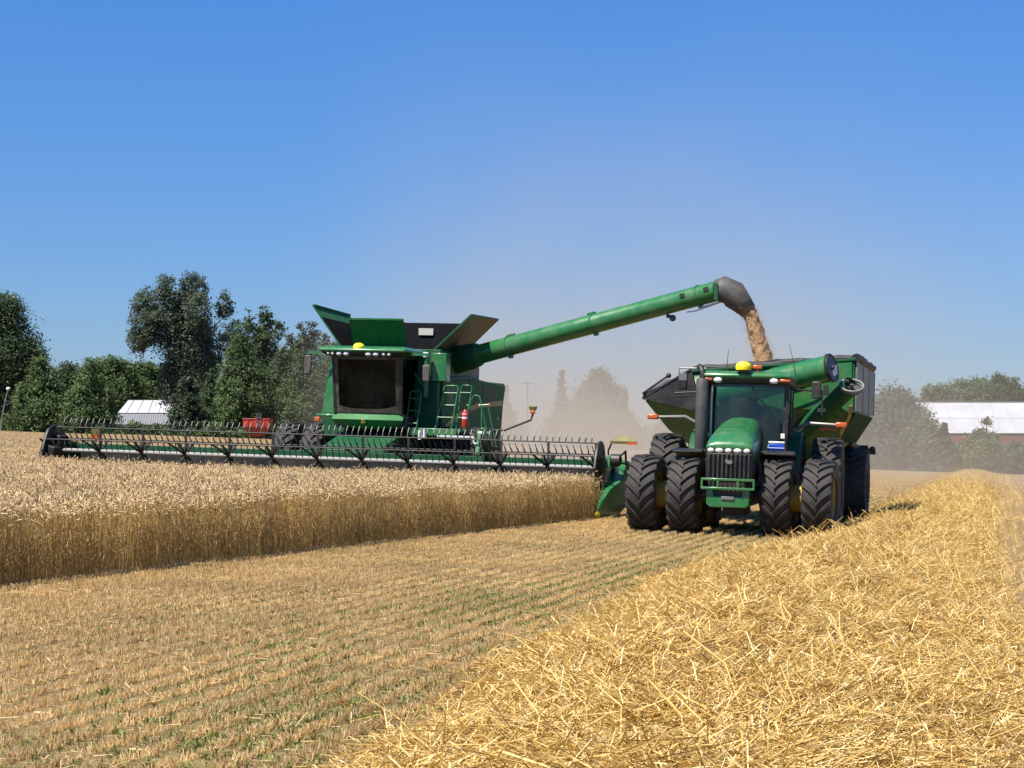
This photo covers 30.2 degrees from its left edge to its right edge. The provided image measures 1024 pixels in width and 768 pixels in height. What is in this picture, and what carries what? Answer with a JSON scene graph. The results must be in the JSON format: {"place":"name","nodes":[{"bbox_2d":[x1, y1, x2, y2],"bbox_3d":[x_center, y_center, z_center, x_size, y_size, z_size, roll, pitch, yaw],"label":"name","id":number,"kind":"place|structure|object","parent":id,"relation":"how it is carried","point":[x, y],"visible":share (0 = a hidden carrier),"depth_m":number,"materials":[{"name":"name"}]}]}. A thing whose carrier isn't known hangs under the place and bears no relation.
{"place":"outdoors","nodes":[
{"label":"outdoors","id":0,"kind":"place"},
{"bbox_2d":[0,473,1023,767],"bbox_3d":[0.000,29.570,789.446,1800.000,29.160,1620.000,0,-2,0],"label":"field ground","id":1,"kind":"structure","parent":0,"point":[108,737],"depth_m":15.66,"materials":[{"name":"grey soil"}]},
{"bbox_2d":[0,387,9,430],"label":"lamp post","id":2,"kind":"object","parent":1,"relation":"on","point":[7,388],"visible":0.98,"depth_m":185.96,"materials":[{"name":"grey metal"}]},
{"bbox_2d":[0,289,55,428],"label":"broadleaf tree","id":3,"kind":"object","parent":1,"relation":"on","point":[18,351],"visible":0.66,"depth_m":203.17,"materials":[{"name":"green plant"}]},
{"bbox_2d":[1,353,64,431],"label":"bushy tree","id":4,"kind":"object","parent":1,"relation":"on","point":[37,401],"visible":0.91,"depth_m":185.07,"materials":[{"name":"green plant"}]},
{"bbox_2d":[44,360,82,399],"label":"broadleaf tree","id":5,"kind":"object","parent":1,"relation":"on","point":[65,371],"visible":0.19,"depth_m":230.68,"materials":[{"name":"green plant"}]},
{"bbox_2d":[54,356,127,434],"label":"bushy tree","id":6,"kind":"object","parent":1,"relation":"on","point":[92,400],"visible":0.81,"depth_m":182.46,"materials":[{"name":"green plant"}]},
{"bbox_2d":[68,354,153,415],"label":"broadleaf tree","id":7,"kind":"object","parent":1,"relation":"on","point":[118,374],"visible":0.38,"depth_m":226.81,"materials":[{"name":"green plant"}]},
{"bbox_2d":[0,417,277,439],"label":"hedge","id":8,"kind":"object","parent":1,"relation":"on","point":[208,434],"visible":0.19,"depth_m":187.68,"materials":[{"name":"green plant"}]},
{"bbox_2d":[115,400,171,434],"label":"barn","id":9,"kind":"structure","parent":1,"relation":"on","point":[148,411],"depth_m":214.60,"materials":[{"name":"metal"}]},
{"bbox_2d":[131,357,165,399],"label":"broadleaf tree","id":10,"kind":"object","parent":1,"relation":"on","point":[146,369],"visible":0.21,"depth_m":234.56,"materials":[{"name":"green plant"}]},
{"bbox_2d":[124,270,237,416],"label":"poplar tree","id":11,"kind":"object","parent":1,"relation":"on","point":[182,322],"visible":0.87,"depth_m":206.92,"materials":[{"name":"green plant"}]},
{"bbox_2d":[163,346,211,436],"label":"spruce tree","id":12,"kind":"object","parent":1,"relation":"on","point":[188,407],"visible":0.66,"depth_m":189.43,"materials":[{"name":"green plant"}]},
{"bbox_2d":[195,366,219,421],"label":"evergreen tree","id":13,"kind":"object","parent":1,"relation":"on","point":[207,394],"visible":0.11,"depth_m":199.45,"materials":[{"name":"green plant"}]},
{"bbox_2d":[205,320,277,438],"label":"evergreen tree","id":14,"kind":"object","parent":1,"relation":"on","point":[240,393],"visible":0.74,"depth_m":191.83,"materials":[{"name":"green plant"}]},
{"bbox_2d":[242,413,272,438],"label":"gravity wagon","id":15,"kind":"object","parent":1,"relation":"on","point":[260,421],"visible":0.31,"depth_m":184.50,"materials":[{"name":"red metal"}]},
{"bbox_2d":[223,305,292,397],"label":"poplar tree","id":16,"kind":"object","parent":1,"relation":"on","point":[262,335],"visible":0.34,"depth_m":215.62,"materials":[{"name":"green plant"}]},
{"bbox_2d":[266,343,297,413],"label":"broadleaf tree","id":17,"kind":"object","parent":1,"relation":"on","point":[284,358],"visible":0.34,"depth_m":211.45,"materials":[{"name":"green plant"}]},
{"bbox_2d":[270,348,324,426],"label":"evergreen tree","id":18,"kind":"object","parent":1,"relation":"on","point":[302,400],"visible":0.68,"depth_m":192.10,"materials":[{"name":"green plant"}]},
{"bbox_2d":[285,321,333,377],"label":"poplar tree","id":19,"kind":"object","parent":1,"relation":"on","point":[305,342],"visible":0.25,"depth_m":221.68,"materials":[{"name":"green plant"}]},
{"bbox_2d":[310,340,338,394],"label":"broadleaf tree","id":20,"kind":"object","parent":1,"relation":"on","point":[321,371],"visible":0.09,"depth_m":214.72,"materials":[{"name":"green plant"}]},
{"bbox_2d":[0,430,649,585],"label":"standing wheat","id":21,"kind":"object","parent":1,"relation":"on","point":[61,516],"visible":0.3,"depth_m":30.20,"materials":[{"name":"beige plant"}]},
{"bbox_2d":[39,276,754,517],"bbox_3d":[-2.019,0.203,53.301,17.956,6.272,14.048,1,-2,14],"label":"combine harvester","id":22,"kind":"object","parent":1,"relation":"on","point":[400,394],"visible":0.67,"depth_m":50.86,"materials":[{"name":"green metal"}]},
{"bbox_2d":[462,407,468,427],"bbox_3d":[-1.255,0.899,50.876,0.183,0.553,0.184,1,-3,-31],"label":"fire extinguisher","id":23,"kind":"object","parent":22,"relation":"attached to","point":[465,415],"visible":1,"depth_m":50.80,"materials":[{"name":"red paint"}]},
{"bbox_2d":[736,303,778,360],"bbox_3d":[6.398,-1.172,49.320,1.390,2.119,1.045,1,-2,-19],"label":"falling grain","id":24,"kind":"object","parent":22,"relation":"attached to","point":[759,345],"visible":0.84,"depth_m":49.23},
{"bbox_2d":[0,496,895,767],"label":"green weeds","id":25,"kind":"object","parent":1,"relation":"on","point":[196,742],"visible":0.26,"depth_m":14.66,"materials":[{"name":"green plant"}]},
{"bbox_2d":[0,470,1023,767],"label":"stubble rows","id":26,"kind":"object","parent":1,"relation":"on","point":[594,528],"visible":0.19,"depth_m":18.86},
{"bbox_2d":[500,384,527,446],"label":"spruce tree","id":27,"kind":"object","parent":1,"relation":"on","point":[508,417],"visible":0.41,"depth_m":185.32,"materials":[{"name":"green plant"}]},
{"bbox_2d":[520,381,534,445],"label":"utility pole","id":28,"kind":"object","parent":1,"relation":"on","point":[527,383],"visible":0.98,"depth_m":289.93,"materials":[{"name":"brown wood"}]},
{"bbox_2d":[542,369,570,440],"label":"spruce tree","id":29,"kind":"object","parent":1,"relation":"on","point":[561,395],"visible":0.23,"depth_m":191.88,"materials":[{"name":"green plant"}]},
{"bbox_2d":[534,395,621,449],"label":"broadleaf tree","id":30,"kind":"object","parent":1,"relation":"on","point":[577,419],"visible":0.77,"depth_m":185.68,"materials":[{"name":"green plant"}]},
{"bbox_2d":[568,365,630,415],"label":"broadleaf tree","id":31,"kind":"object","parent":1,"relation":"on","point":[601,388],"visible":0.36,"depth_m":196.96,"materials":[{"name":"green plant"}]},
{"bbox_2d":[617,388,630,422],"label":"spruce tree","id":32,"kind":"object","parent":1,"relation":"on","point":[624,400],"visible":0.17,"depth_m":192.90,"materials":[{"name":"green plant"}]},
{"bbox_2d":[603,407,656,450],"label":"broadleaf tree","id":33,"kind":"object","parent":1,"relation":"on","point":[631,426],"visible":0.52,"depth_m":184.91,"materials":[{"name":"green plant"}]},
{"bbox_2d":[260,467,1023,767],"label":"straw windrow","id":34,"kind":"object","parent":1,"relation":"on","point":[881,636],"visible":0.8,"depth_m":13.05,"materials":[{"name":"yellow plant"}]},
{"bbox_2d":[643,419,688,450],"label":"broadleaf tree","id":35,"kind":"object","parent":1,"relation":"on","point":[660,427],"visible":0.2,"depth_m":201.06,"materials":[{"name":"green plant"}]},
{"bbox_2d":[625,344,846,536],"bbox_3d":[4.983,1.127,41.033,4.360,4.171,5.990,1,-2,12],"label":"tractor","id":36,"kind":"object","parent":1,"relation":"on","point":[711,473],"visible":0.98,"depth_m":39.10,"materials":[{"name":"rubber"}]},
{"bbox_2d":[642,353,875,521],"bbox_3d":[6.296,1.344,47.704,5.431,4.172,8.206,1,-2,14],"label":"grain cart","id":37,"kind":"object","parent":1,"relation":"on","point":[849,380],"visible":0.51,"depth_m":45.23,"materials":[{"name":"metal"}]},
{"bbox_2d":[899,412,940,470],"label":"bushy tree","id":38,"kind":"object","parent":1,"relation":"on","point":[922,438],"visible":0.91,"depth_m":167.25,"materials":[{"name":"green plant"}]},
{"bbox_2d":[916,382,953,400],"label":"broadleaf tree","id":39,"kind":"object","parent":1,"relation":"on","point":[936,392],"visible":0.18,"depth_m":261.65,"materials":[{"name":"green plant"}]},
{"bbox_2d":[869,454,1003,472],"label":"scrub hedge","id":40,"kind":"object","parent":1,"relation":"on","point":[873,457],"visible":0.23,"depth_m":170.28,"materials":[{"name":"green plant"}]},
{"bbox_2d":[924,422,963,471],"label":"spruce tree","id":41,"kind":"object","parent":1,"relation":"on","point":[944,457],"visible":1,"depth_m":165.31,"materials":[{"name":"green plant"}]},
{"bbox_2d":[870,465,1023,475],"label":"grass verge","id":42,"kind":"object","parent":1,"relation":"on","point":[933,472],"depth_m":166.07,"materials":[{"name":"beige plant"}]},
{"bbox_2d":[856,379,939,469],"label":"willow tree","id":43,"kind":"object","parent":42,"relation":"on","point":[882,434],"visible":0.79,"depth_m":169.96,"materials":[{"name":"green plant"}]},
{"bbox_2d":[976,416,1001,441],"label":"sapling","id":44,"kind":"object","parent":42,"relation":"on","point":[986,423],"visible":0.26,"depth_m":169.50,"materials":[{"name":"green plant"}]},
{"bbox_2d":[946,374,991,400],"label":"broadleaf tree","id":45,"kind":"object","parent":1,"relation":"on","point":[964,392],"visible":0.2,"depth_m":264.52,"materials":[{"name":"green plant"}]},
{"bbox_2d":[916,401,1023,448],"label":"long barn","id":46,"kind":"structure","parent":1,"relation":"on","point":[960,418],"depth_m":239.10,"materials":[{"name":"white metal"}]},
{"bbox_2d":[949,428,1008,472],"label":"bushy tree","id":47,"kind":"object","parent":1,"relation":"on","point":[977,450],"visible":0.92,"depth_m":165.60,"materials":[{"name":"green plant"}]},
{"bbox_2d":[981,371,1023,400],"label":"broadleaf tree","id":48,"kind":"object","parent":1,"relation":"on","point":[1002,388],"visible":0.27,"depth_m":260.58,"materials":[{"name":"green plant"}]},
{"bbox_2d":[991,440,1023,473],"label":"bushy tree","id":49,"kind":"object","parent":1,"relation":"on","point":[1012,460],"visible":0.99,"depth_m":164.87,"materials":[{"name":"green plant"}]},
{"bbox_2d":[0,0,1023,449],"label":"sky","id":50,"kind":"structure","parent":0,"point":[857,166],"materials":[{"name":"blue"}]},
{"bbox_2d":[768,441,783,450],"bbox_3d":[5.628,1.346,40.353,0.379,0.250,0.269,1,-2,12],"label":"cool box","id":51,"kind":"object","parent":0,"point":[776,446],"visible":0.88,"depth_m":40.24,"materials":[{"name":"blue plastic"}]}
]}

